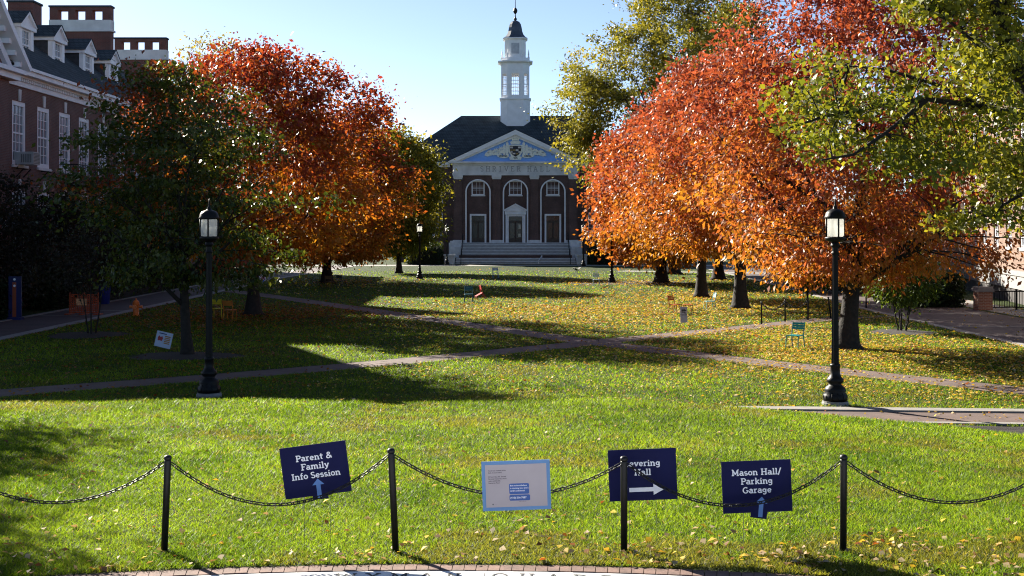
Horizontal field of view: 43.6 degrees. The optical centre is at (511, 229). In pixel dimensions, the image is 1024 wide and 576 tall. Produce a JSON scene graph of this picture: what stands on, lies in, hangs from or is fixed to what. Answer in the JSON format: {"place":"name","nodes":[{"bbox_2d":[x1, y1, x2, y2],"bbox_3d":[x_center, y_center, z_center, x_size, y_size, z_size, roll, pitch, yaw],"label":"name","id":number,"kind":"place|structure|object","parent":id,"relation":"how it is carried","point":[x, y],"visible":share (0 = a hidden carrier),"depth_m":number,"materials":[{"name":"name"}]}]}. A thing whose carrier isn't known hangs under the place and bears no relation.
{"place":"outdoors","nodes":[
{"label":"outdoors","id":0,"kind":"place"},
{"bbox_2d":[168,26,254,169],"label":"bare tree","id":1,"kind":"object","parent":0,"point":[204,41],"visible":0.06,"depth_m":110.81,"materials":[{"name":"plant"}]},
{"bbox_2d":[198,571,673,575],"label":"terrace","id":2,"kind":"structure","parent":0,"point":[436,573],"depth_m":10.99,"materials":[{"name":"concrete"}]},
{"bbox_2d":[0,315,891,396],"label":"path","id":3,"kind":"structure","parent":0,"point":[156,381],"depth_m":36.14,"materials":[{"name":"brick"}]},
{"bbox_2d":[0,239,1023,575],"bbox_3d":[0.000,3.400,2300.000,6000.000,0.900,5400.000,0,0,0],"label":"ground","id":4,"kind":"structure","parent":0,"point":[372,271],"depth_m":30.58,"materials":[{"name":"green plant"}]},
{"bbox_2d":[0,164,73,306],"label":"tree","id":5,"kind":"object","parent":4,"relation":"on","point":[19,266],"visible":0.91,"depth_m":56.14,"materials":[{"name":"green plant"}]},
{"bbox_2d":[11,182,114,303],"bbox_3d":[-23.165,0.741,63.640,7.396,6.319,7.116,0,0,0],"label":"tree","id":6,"kind":"object","parent":4,"relation":"on","point":[66,228],"visible":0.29,"depth_m":62.76,"materials":[{"name":"green plant"}]},
{"bbox_2d":[49,331,131,338],"bbox_3d":[-15.304,3.813,46.450,2.946,0.050,3.333,0,0,0],"label":"mulch bed","id":7,"kind":"object","parent":4,"relation":"on","point":[73,335],"visible":0.9,"depth_m":46.21,"materials":[{"name":"brown soil"}]},
{"bbox_2d":[36,218,132,333],"bbox_3d":[-15.360,1.702,46.655,3.762,4.396,3.809,0,0,28],"label":"sapling","id":8,"kind":"object","parent":7,"relation":"on","point":[69,260],"visible":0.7,"depth_m":46.36,"materials":[{"name":"green plant"}]},
{"bbox_2d":[25,261,178,309],"bbox_3d":[-22.386,2.811,72.522,1.918,2.377,23.881,0,0,0],"label":"hedge","id":9,"kind":"object","parent":4,"relation":"on","point":[49,302],"visible":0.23,"depth_m":61.14,"materials":[{"name":"green plant"}]},
{"bbox_2d":[69,195,153,293],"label":"tree","id":10,"kind":"object","parent":4,"relation":"on","point":[146,255],"visible":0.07,"depth_m":69.83,"materials":[{"name":"green plant"}]},
{"bbox_2d":[0,0,232,307],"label":"brick building","id":11,"kind":"structure","parent":4,"relation":"on","point":[40,64],"depth_m":68.83,"materials":[{"name":"red brick"}]},
{"bbox_2d":[12,179,24,258],"bbox_3d":[-24.010,-0.485,62.338,0.220,3.930,1.920,0,0,0],"label":"window","id":12,"kind":"structure","parent":11,"relation":"in","point":[20,180],"depth_m":62.47,"materials":[{"name":"white paint"}]},
{"bbox_2d":[11,89,28,168],"bbox_3d":[-24.010,-4.905,62.338,0.220,3.810,1.920,0,0,0],"label":"window","id":13,"kind":"structure","parent":11,"relation":"in","point":[18,108],"depth_m":62.43,"materials":[{"name":"white paint"}]},
{"bbox_2d":[14,152,39,164],"bbox_3d":[-23.617,-3.450,62.332,0.965,0.620,0.852,0,0,0],"label":"air conditioner","id":14,"kind":"object","parent":11,"relation":"attached to","point":[26,158],"visible":1,"depth_m":61.92,"materials":[{"name":"grey metal"}]},
{"bbox_2d":[37,181,48,241],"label":"window","id":15,"kind":"structure","parent":11,"relation":"in","point":[45,194],"depth_m":65.55,"materials":[{"name":"white paint"}]},
{"bbox_2d":[37,96,51,171],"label":"window","id":16,"kind":"structure","parent":11,"relation":"in","point":[42,113],"depth_m":65.74,"materials":[{"name":"white paint"}]},
{"bbox_2d":[59,102,71,173],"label":"window","id":17,"kind":"structure","parent":11,"relation":"in","point":[64,119],"depth_m":68.83,"materials":[{"name":"white paint"}]},
{"bbox_2d":[79,108,88,175],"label":"window","id":18,"kind":"structure","parent":11,"relation":"in","point":[82,121],"depth_m":72.05,"materials":[{"name":"white paint"}]},
{"bbox_2d":[98,114,106,177],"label":"window","id":19,"kind":"structure","parent":11,"relation":"in","point":[103,121],"depth_m":75.01,"materials":[{"name":"white paint"}]},
{"bbox_2d":[117,127,125,180],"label":"window","id":20,"kind":"structure","parent":11,"relation":"in","point":[121,127],"depth_m":78.67,"materials":[{"name":"white paint"}]},
{"bbox_2d":[0,278,232,321],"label":"kerb","id":21,"kind":"structure","parent":4,"relation":"on","point":[94,304],"depth_m":65.44,"materials":[{"name":"concrete"}]},
{"bbox_2d":[129,298,142,316],"bbox_3d":[-16.652,3.455,56.627,0.560,0.790,0.460,0,0,0],"label":"fire hydrant","id":22,"kind":"object","parent":4,"relation":"on","point":[135,307],"visible":0.98,"depth_m":56.58,"materials":[{"name":"orange metal"}]},
{"bbox_2d":[119,202,178,288],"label":"tree","id":23,"kind":"object","parent":4,"relation":"on","point":[160,241],"visible":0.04,"depth_m":77.23,"materials":[{"name":"green plant"}]},
{"bbox_2d":[154,330,172,348],"bbox_3d":[-11.075,3.554,40.706,0.619,0.691,0.013,0,0,0],"label":"yard sign","id":24,"kind":"object","parent":4,"relation":"on","point":[163,339],"visible":1,"depth_m":40.70,"materials":[{"name":"plastic"}]},
{"bbox_2d":[161,455,171,552],"bbox_3d":[-3.161,2.547,11.700,0.103,0.969,0.071,0,0,0],"label":"bollard","id":25,"kind":"object","parent":4,"relation":"on","point":[166,501],"visible":0.93,"depth_m":11.67,"materials":[{"name":"black metal"}]},
{"bbox_2d":[0,462,163,503],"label":"chain","id":26,"kind":"object","parent":25,"relation":"hanging from","point":[92,497],"visible":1,"depth_m":11.69,"materials":[{"name":"black metal"}]},
{"bbox_2d":[0,266,348,336],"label":"walkway","id":27,"kind":"structure","parent":4,"relation":"on","point":[9,327],"depth_m":59.18,"materials":[{"name":"concrete"}]},
{"bbox_2d":[7,276,23,319],"bbox_3d":[-21.150,2.925,54.500,0.600,1.850,0.400,0,0,0],"label":"display panel","id":28,"kind":"object","parent":27,"relation":"on","point":[15,292],"visible":0.99,"depth_m":54.45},
{"bbox_2d":[64,292,102,314],"bbox_3d":[-19.322,3.350,57.750,1.560,1.000,0.600,0,0,8],"label":"safety barrier","id":29,"kind":"object","parent":27,"relation":"on","point":[77,303],"visible":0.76,"depth_m":57.73,"materials":[{"name":"orange plastic"}]},
{"bbox_2d":[99,284,110,303],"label":"waste bin","id":30,"kind":"object","parent":27,"relation":"on","point":[105,299],"visible":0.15,"depth_m":65.78,"materials":[{"name":"blue plastic"}]},
{"bbox_2d":[0,266,355,340],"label":"kerb","id":31,"kind":"structure","parent":4,"relation":"on","point":[70,323],"depth_m":56.09,"materials":[{"name":"concrete"}]},
{"bbox_2d":[10,49,362,353],"bbox_3d":[-9.719,-0.729,39.276,10.472,9.257,8.876,0,0,0],"label":"gum tree","id":32,"kind":"object","parent":4,"relation":"on","point":[153,147],"visible":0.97,"depth_m":38.11,"materials":[{"name":"green plant"}]},
{"bbox_2d":[129,352,248,359],"bbox_3d":[-9.723,3.813,38.850,3.511,0.050,2.629,0,0,0],"label":"mulch bed","id":33,"kind":"object","parent":4,"relation":"on","point":[172,355],"visible":0.89,"depth_m":38.54,"materials":[{"name":"brown soil"}]},
{"bbox_2d":[196,202,221,397],"bbox_3d":[-6.964,1.595,29.427,0.580,4.610,0.580,0,0,0],"label":"street lamp","id":34,"kind":"object","parent":4,"relation":"on","point":[209,386],"visible":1,"depth_m":29.34,"materials":[{"name":"black metal"}]},
{"bbox_2d":[212,299,222,316],"bbox_3d":[-12.726,3.425,55.317,0.466,0.857,0.556,0,0,0],"label":"lawn chair","id":35,"kind":"object","parent":4,"relation":"on","point":[217,302],"visible":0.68,"depth_m":55.09,"materials":[{"name":"paint"}]},
{"bbox_2d":[222,300,236,319],"bbox_3d":[-11.982,3.425,54.341,0.466,0.857,0.556,0,0,10],"label":"lawn chair","id":36,"kind":"object","parent":4,"relation":"on","point":[227,303],"visible":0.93,"depth_m":54.12,"materials":[{"name":"paint"}]},
{"bbox_2d":[62,31,413,315],"bbox_3d":[-11.195,-2.506,57.387,14.831,12.812,14.064,0,0,-43],"label":"maple tree","id":37,"kind":"object","parent":4,"relation":"on","point":[261,65],"visible":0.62,"depth_m":55.51,"materials":[{"name":"orange plant"}]},
{"bbox_2d":[279,440,351,546],"bbox_3d":[-1.821,2.479,11.860,0.673,1.050,0.017,0,0,0],"label":"yard sign","id":38,"kind":"object","parent":4,"relation":"on","point":[314,470],"visible":1,"depth_m":11.86,"materials":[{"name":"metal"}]},
{"bbox_2d":[243,106,434,282],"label":"maple tree","id":39,"kind":"object","parent":4,"relation":"on","point":[362,251],"visible":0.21,"depth_m":90.58,"materials":[{"name":"orange plant"}]},
{"bbox_2d":[387,448,398,552],"bbox_3d":[-1.085,2.515,11.700,0.113,1.033,0.071,0,0,0],"label":"bollard","id":40,"kind":"object","parent":4,"relation":"on","point":[393,497],"visible":0.95,"depth_m":11.67,"materials":[{"name":"black metal"}]},
{"bbox_2d":[171,455,387,505],"bbox_3d":[-2.126,2.297,11.700,2.003,0.472,0.035,0,0,0],"label":"chain","id":41,"kind":"object","parent":40,"relation":"hanging from","point":[268,504],"visible":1,"depth_m":11.69,"materials":[{"name":"black metal"}]},
{"bbox_2d":[350,123,457,273],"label":"yellow tree","id":42,"kind":"object","parent":4,"relation":"on","point":[424,159],"visible":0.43,"depth_m":110.60,"materials":[{"name":"green plant"}]},
{"bbox_2d":[416,223,422,279],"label":"street lamp","id":43,"kind":"object","parent":4,"relation":"on","point":[419,231],"visible":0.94,"depth_m":98.22,"materials":[{"name":"metal"}]},
{"bbox_2d":[404,241,443,264],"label":"hedge","id":44,"kind":"object","parent":4,"relation":"on","point":[435,258],"visible":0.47,"depth_m":138.65,"materials":[{"name":"green plant"}]},
{"bbox_2d":[61,564,804,575],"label":"brick edging","id":45,"kind":"object","parent":4,"relation":"on","point":[421,567],"visible":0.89,"depth_m":11.11,"materials":[{"name":"brick"}]},
{"bbox_2d":[444,225,449,265],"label":"street lamp","id":46,"kind":"object","parent":4,"relation":"on","point":[446,263],"visible":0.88,"depth_m":135.81,"materials":[{"name":"metal"}]},
{"bbox_2d":[464,286,473,301],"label":"lawn chair","id":47,"kind":"object","parent":4,"relation":"on","point":[468,287],"visible":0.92,"depth_m":67.67,"materials":[{"name":"paint"}]},
{"bbox_2d":[475,285,486,300],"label":"lawn chair","id":48,"kind":"object","parent":4,"relation":"on","point":[480,287],"visible":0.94,"depth_m":69.37,"materials":[{"name":"paint"}]},
{"bbox_2d":[396,0,604,263],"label":"brick hall","id":49,"kind":"structure","parent":4,"relation":"on","point":[514,202],"depth_m":147.00,"materials":[{"name":"brick"}]},
{"bbox_2d":[471,181,484,195],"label":"window","id":50,"kind":"structure","parent":49,"relation":"in","point":[483,194],"depth_m":147.25,"materials":[{"name":"white paint"}]},
{"bbox_2d":[470,214,485,242],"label":"door","id":51,"kind":"structure","parent":49,"relation":"in","point":[477,221],"depth_m":147.18,"materials":[{"name":"white paint"}]},
{"bbox_2d":[508,181,522,195],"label":"window","id":52,"kind":"structure","parent":49,"relation":"in","point":[511,181],"depth_m":147.25,"materials":[{"name":"white paint"}]},
{"bbox_2d":[504,203,526,242],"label":"door","id":53,"kind":"structure","parent":49,"relation":"in","point":[514,213],"depth_m":147.11,"materials":[{"name":"white paint"}]},
{"bbox_2d":[546,181,559,195],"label":"window","id":54,"kind":"structure","parent":49,"relation":"in","point":[554,194],"depth_m":147.25,"materials":[{"name":"white paint"}]},
{"bbox_2d":[545,214,560,242],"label":"door","id":55,"kind":"structure","parent":49,"relation":"in","point":[553,221],"depth_m":147.18,"materials":[{"name":"white paint"}]},
{"bbox_2d":[588,213,597,235],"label":"window","id":56,"kind":"structure","parent":49,"relation":"in","point":[588,213],"depth_m":149.43,"materials":[{"name":"white paint"}]},
{"bbox_2d":[0,268,1023,575],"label":"fallen leaves","id":57,"kind":"object","parent":4,"relation":"on","point":[710,350],"visible":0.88,"depth_m":41.90,"materials":[{"name":"yellow plant"}]},
{"bbox_2d":[581,222,585,266],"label":"street lamp","id":58,"kind":"object","parent":4,"relation":"on","point":[583,263],"visible":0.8,"depth_m":130.06,"materials":[{"name":"metal"}]},
{"bbox_2d":[593,273,599,285],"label":"lawn chair","id":59,"kind":"object","parent":4,"relation":"on","point":[596,279],"visible":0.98,"depth_m":86.98,"materials":[{"name":"paint"}]},
{"bbox_2d":[586,241,635,264],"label":"hedge","id":60,"kind":"object","parent":4,"relation":"on","point":[592,259],"visible":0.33,"depth_m":138.95,"materials":[{"name":"green plant"}]},
{"bbox_2d":[608,229,615,282],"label":"street lamp","id":61,"kind":"object","parent":4,"relation":"on","point":[611,278],"visible":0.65,"depth_m":91.41,"materials":[{"name":"metal"}]},
{"bbox_2d":[620,456,627,552],"bbox_3d":[1.024,2.551,11.700,0.071,0.958,0.071,0,0,0],"label":"bollard","id":62,"kind":"object","parent":4,"relation":"on","point":[623,459],"visible":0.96,"depth_m":11.67,"materials":[{"name":"black metal"}]},
{"bbox_2d":[394,455,620,493],"bbox_3d":[-0.040,2.253,11.700,2.086,0.390,0.035,0,0,0],"label":"chain","id":63,"kind":"object","parent":62,"relation":"hanging from","point":[552,490],"visible":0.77,"depth_m":11.69,"materials":[{"name":"black metal"}]},
{"bbox_2d":[481,459,550,510],"bbox_3d":[0.039,2.316,11.632,0.633,0.469,0.116,0,0,0],"label":"poster","id":64,"kind":"object","parent":63,"relation":"hanging from","point":[517,485],"visible":1,"depth_m":11.58,"materials":[{"name":"paper"}]},
{"bbox_2d":[627,461,840,506],"bbox_3d":[2.028,2.329,11.700,1.969,0.424,0.035,0,0,0],"label":"chain","id":65,"kind":"object","parent":62,"relation":"hanging from","point":[743,504],"visible":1,"depth_m":11.69,"materials":[{"name":"black metal"}]},
{"bbox_2d":[571,281,695,284],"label":"path","id":66,"kind":"structure","parent":4,"relation":"on","point":[634,282],"depth_m":90.24,"materials":[{"name":"grey concrete"}]},
{"bbox_2d":[608,448,677,544],"bbox_3d":[1.211,2.513,11.861,0.648,0.980,0.014,0,0,0],"label":"yard sign","id":67,"kind":"object","parent":4,"relation":"on","point":[658,465],"visible":0.83,"depth_m":11.86,"materials":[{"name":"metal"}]},
{"bbox_2d":[520,0,770,274],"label":"tall tree","id":68,"kind":"object","parent":4,"relation":"on","point":[594,90],"visible":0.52,"depth_m":108.37,"materials":[{"name":"green plant"}]},
{"bbox_2d":[569,107,724,282],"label":"maple tree","id":69,"kind":"object","parent":4,"relation":"on","point":[661,275],"visible":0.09,"depth_m":90.59,"materials":[{"name":"orange plant"}]},
{"bbox_2d":[667,295,681,312],"bbox_3d":[7.400,3.425,58.121,0.556,0.857,0.466,0,0,42],"label":"lawn chair","id":70,"kind":"object","parent":4,"relation":"on","point":[670,297],"visible":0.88,"depth_m":58.13,"materials":[{"name":"paint"}]},
{"bbox_2d":[680,307,686,322],"bbox_3d":[6.774,3.474,50.493,0.296,0.852,0.013,0,0,0],"label":"yard sign","id":71,"kind":"object","parent":4,"relation":"on","point":[683,314],"visible":0.89,"depth_m":50.49,"materials":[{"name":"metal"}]},
{"bbox_2d":[586,59,815,297],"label":"maple tree","id":72,"kind":"object","parent":4,"relation":"on","point":[701,287],"visible":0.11,"depth_m":71.88,"materials":[{"name":"orange plant"}]},
{"bbox_2d":[703,293,716,309],"bbox_3d":[9.409,3.425,60.792,0.556,0.857,0.466,0,0,-10],"label":"lawn chair","id":73,"kind":"object","parent":4,"relation":"on","point":[714,294],"visible":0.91,"depth_m":60.73,"materials":[{"name":"paint"}]},
{"bbox_2d":[600,35,873,309],"bbox_3d":[11.288,-2.790,61.662,14.096,13.380,14.701,0,0,0],"label":"maple tree","id":74,"kind":"object","parent":4,"relation":"on","point":[694,229],"visible":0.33,"depth_m":61.26,"materials":[{"name":"orange plant"}]},
{"bbox_2d":[706,141,792,279],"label":"maple tree","id":75,"kind":"object","parent":4,"relation":"on","point":[720,274],"visible":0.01,"depth_m":96.89,"materials":[{"name":"orange plant"}]},
{"bbox_2d":[721,459,792,545],"bbox_3d":[2.268,2.566,11.860,0.664,0.875,0.017,0,0,0],"label":"yard sign","id":76,"kind":"object","parent":4,"relation":"on","point":[750,481],"visible":0.98,"depth_m":11.86,"materials":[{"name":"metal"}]},
{"bbox_2d":[784,299,785,321],"bbox_3d":[11.394,3.425,53.410,0.080,1.010,0.080,0,0,0],"label":"bollard","id":77,"kind":"object","parent":4,"relation":"on","point":[785,310],"visible":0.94,"depth_m":53.38,"materials":[{"name":"black metal"}]},
{"bbox_2d":[762,301,784,309],"bbox_3d":[10.759,3.139,52.663,0.076,0.361,2.019,0,0,40],"label":"chain","id":78,"kind":"object","parent":77,"relation":"hanging from","point":[774,308],"visible":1,"depth_m":52.69,"materials":[{"name":"black metal"}]},
{"bbox_2d":[785,322,804,348],"bbox_3d":[9.134,3.425,41.260,0.466,0.857,0.556,0,0,38],"label":"lawn chair","id":79,"kind":"object","parent":4,"relation":"on","point":[801,326],"visible":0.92,"depth_m":41.38,"materials":[{"name":"paint"}]},
{"bbox_2d":[755,245,844,304],"bbox_3d":[14.874,1.934,64.664,5.125,3.932,4.975,0,0,44],"label":"tree","id":80,"kind":"object","parent":4,"relation":"on","point":[807,291],"visible":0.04,"depth_m":64.16,"materials":[{"name":"green plant"}]},
{"bbox_2d":[807,298,808,319],"bbox_3d":[12.569,3.425,54.353,0.080,1.010,0.080,0,0,0],"label":"bollard","id":81,"kind":"object","parent":4,"relation":"on","point":[808,309],"visible":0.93,"depth_m":54.32,"materials":[{"name":"black metal"}]},
{"bbox_2d":[827,297,831,317],"bbox_3d":[13.730,3.426,55.329,0.202,1.015,0.080,0,0,0],"label":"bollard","id":82,"kind":"object","parent":4,"relation":"on","point":[829,307],"visible":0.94,"depth_m":55.30,"materials":[{"name":"black metal"}]},
{"bbox_2d":[643,0,1023,350],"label":"maple tree","id":83,"kind":"object","parent":4,"relation":"on","point":[872,228],"visible":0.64,"depth_m":39.46,"materials":[{"name":"orange plant"}]},
{"bbox_2d":[822,198,848,406],"bbox_3d":[7.070,1.595,28.000,0.580,4.610,0.580,0,0,0],"label":"street lamp","id":84,"kind":"object","parent":4,"relation":"on","point":[835,394],"visible":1,"depth_m":27.91,"materials":[{"name":"metal"}]},
{"bbox_2d":[840,454,847,552],"bbox_3d":[3.032,2.544,11.700,0.072,0.973,0.071,0,0,0],"label":"bollard","id":85,"kind":"object","parent":4,"relation":"on","point":[843,501],"visible":0.94,"depth_m":11.67,"materials":[{"name":"black metal"}]},
{"bbox_2d":[801,198,886,290],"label":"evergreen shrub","id":86,"kind":"object","parent":4,"relation":"on","point":[839,289],"visible":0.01,"depth_m":77.11,"materials":[{"name":"green plant"}]},
{"bbox_2d":[696,266,1023,346],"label":"kerb","id":87,"kind":"structure","parent":4,"relation":"on","point":[955,329],"depth_m":52.07,"materials":[{"name":"concrete"}]},
{"bbox_2d":[724,406,1023,412],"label":"kerb","id":88,"kind":"structure","parent":4,"relation":"on","point":[907,409],"depth_m":27.07,"materials":[{"name":"concrete"}]},
{"bbox_2d":[731,0,1023,239],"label":"linden tree","id":89,"kind":"object","parent":4,"relation":"on","point":[999,55],"visible":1,"depth_m":23.61,"materials":[{"name":"green plant"}]},
{"bbox_2d":[860,238,951,330],"bbox_3d":[14.562,1.838,48.215,3.728,4.124,3.743,0,0,0],"label":"green shrub","id":90,"kind":"object","parent":4,"relation":"on","point":[913,291],"visible":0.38,"depth_m":47.67,"materials":[{"name":"green plant"}]},
{"bbox_2d":[873,329,938,334],"bbox_3d":[14.584,3.813,47.933,2.473,0.050,2.721,0,0,0],"label":"mulch bed","id":91,"kind":"object","parent":4,"relation":"on","point":[899,331],"visible":0.9,"depth_m":47.48,"materials":[{"name":"brown soil"}]},
{"bbox_2d":[894,268,967,307],"bbox_3d":[20.872,2.926,64.240,3.450,2.131,3.328,0,0,0],"label":"hedge","id":92,"kind":"object","parent":4,"relation":"on","point":[955,289],"visible":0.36,"depth_m":62.98,"materials":[{"name":"green plant"}]},
{"bbox_2d":[896,421,1023,425],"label":"kerb","id":93,"kind":"structure","parent":4,"relation":"on","point":[992,423],"depth_m":25.25,"materials":[{"name":"concrete"}]},
{"bbox_2d":[912,34,1023,304],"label":"brick building","id":94,"kind":"structure","parent":4,"relation":"on","point":[1000,285],"depth_m":71.14,"materials":[{"name":"brown brick"}]},
{"bbox_2d":[994,202,998,248],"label":"window","id":95,"kind":"structure","parent":94,"relation":"in","point":[996,235],"depth_m":72.20,"materials":[{"name":"white paint"}]},
{"bbox_2d":[1005,218,1011,249],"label":"window","id":96,"kind":"structure","parent":94,"relation":"in","point":[1010,235],"depth_m":68.91,"materials":[{"name":"white paint"}]},
{"bbox_2d":[1019,206,1023,250],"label":"window","id":97,"kind":"structure","parent":94,"relation":"in","point":[1022,240],"depth_m":66.02,"materials":[{"name":"white paint"}]},
{"bbox_2d":[943,425,1023,433],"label":"mulch bed","id":98,"kind":"object","parent":4,"relation":"on","point":[1017,430],"visible":0.62,"depth_m":24.12,"materials":[{"name":"brown soil"}]},
{"bbox_2d":[993,289,1023,309],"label":"iron fence","id":99,"kind":"object","parent":4,"relation":"on","point":[1016,291],"visible":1,"depth_m":61.18,"materials":[{"name":"black metal"}]},
{"bbox_2d":[270,265,756,265],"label":"sidewalk","id":100,"kind":"structure","parent":0,"point":[499,265],"depth_m":136.05,"materials":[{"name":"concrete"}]},
{"bbox_2d":[4,0,1023,224],"label":"sky","id":101,"kind":"structure","parent":0,"point":[442,56],"materials":[{"name":"blue"}]},
{"bbox_2d":[223,290,1023,394],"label":"path","id":102,"kind":"structure","parent":0,"point":[945,382],"depth_m":40.57,"materials":[{"name":"brick"}]},
{"bbox_2d":[619,270,759,273],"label":"sidewalk","id":103,"kind":"structure","parent":0,"point":[689,272],"depth_m":113.75,"materials":[{"name":"concrete"}]},
{"bbox_2d":[686,0,803,269],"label":"tree","id":104,"kind":"object","parent":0,"point":[752,37],"visible":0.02,"depth_m":120.75,"materials":[{"name":"orange plant"}]},
{"bbox_2d":[706,266,1023,342],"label":"road","id":105,"kind":"structure","parent":0,"point":[995,326],"depth_m":55.82,"materials":[{"name":"asphalt"}]},
{"bbox_2d":[848,179,945,256],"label":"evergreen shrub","id":106,"kind":"object","parent":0,"point":[908,212],"depth_m":83.08,"materials":[{"name":"green plant"}]},
{"bbox_2d":[793,411,1023,421],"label":"path","id":107,"kind":"structure","parent":0,"point":[944,417],"depth_m":26.30,"materials":[{"name":"brick"}]},
{"bbox_2d":[959,299,1023,316],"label":"sidewalk","id":108,"kind":"structure","parent":0,"point":[1000,310],"depth_m":60.59,"materials":[{"name":"concrete"}]},
{"bbox_2d":[972,287,993,309],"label":"brick pier","id":109,"kind":"structure","parent":108,"relation":"on","point":[982,298],"depth_m":60.85,"materials":[{"name":"brick"}]},
{"bbox_3d":[5.063,2.539,11.700,0.077,0.983,0.071,0,0,0],"label":"bollard","id":110,"kind":"object","parent":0,"visible":0},
{"bbox_2d":[847,461,1023,503],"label":"chain","id":111,"kind":"object","parent":110,"relation":"attached to","point":[927,499],"visible":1,"depth_m":11.69,"materials":[{"name":"black metal"}]}
]}

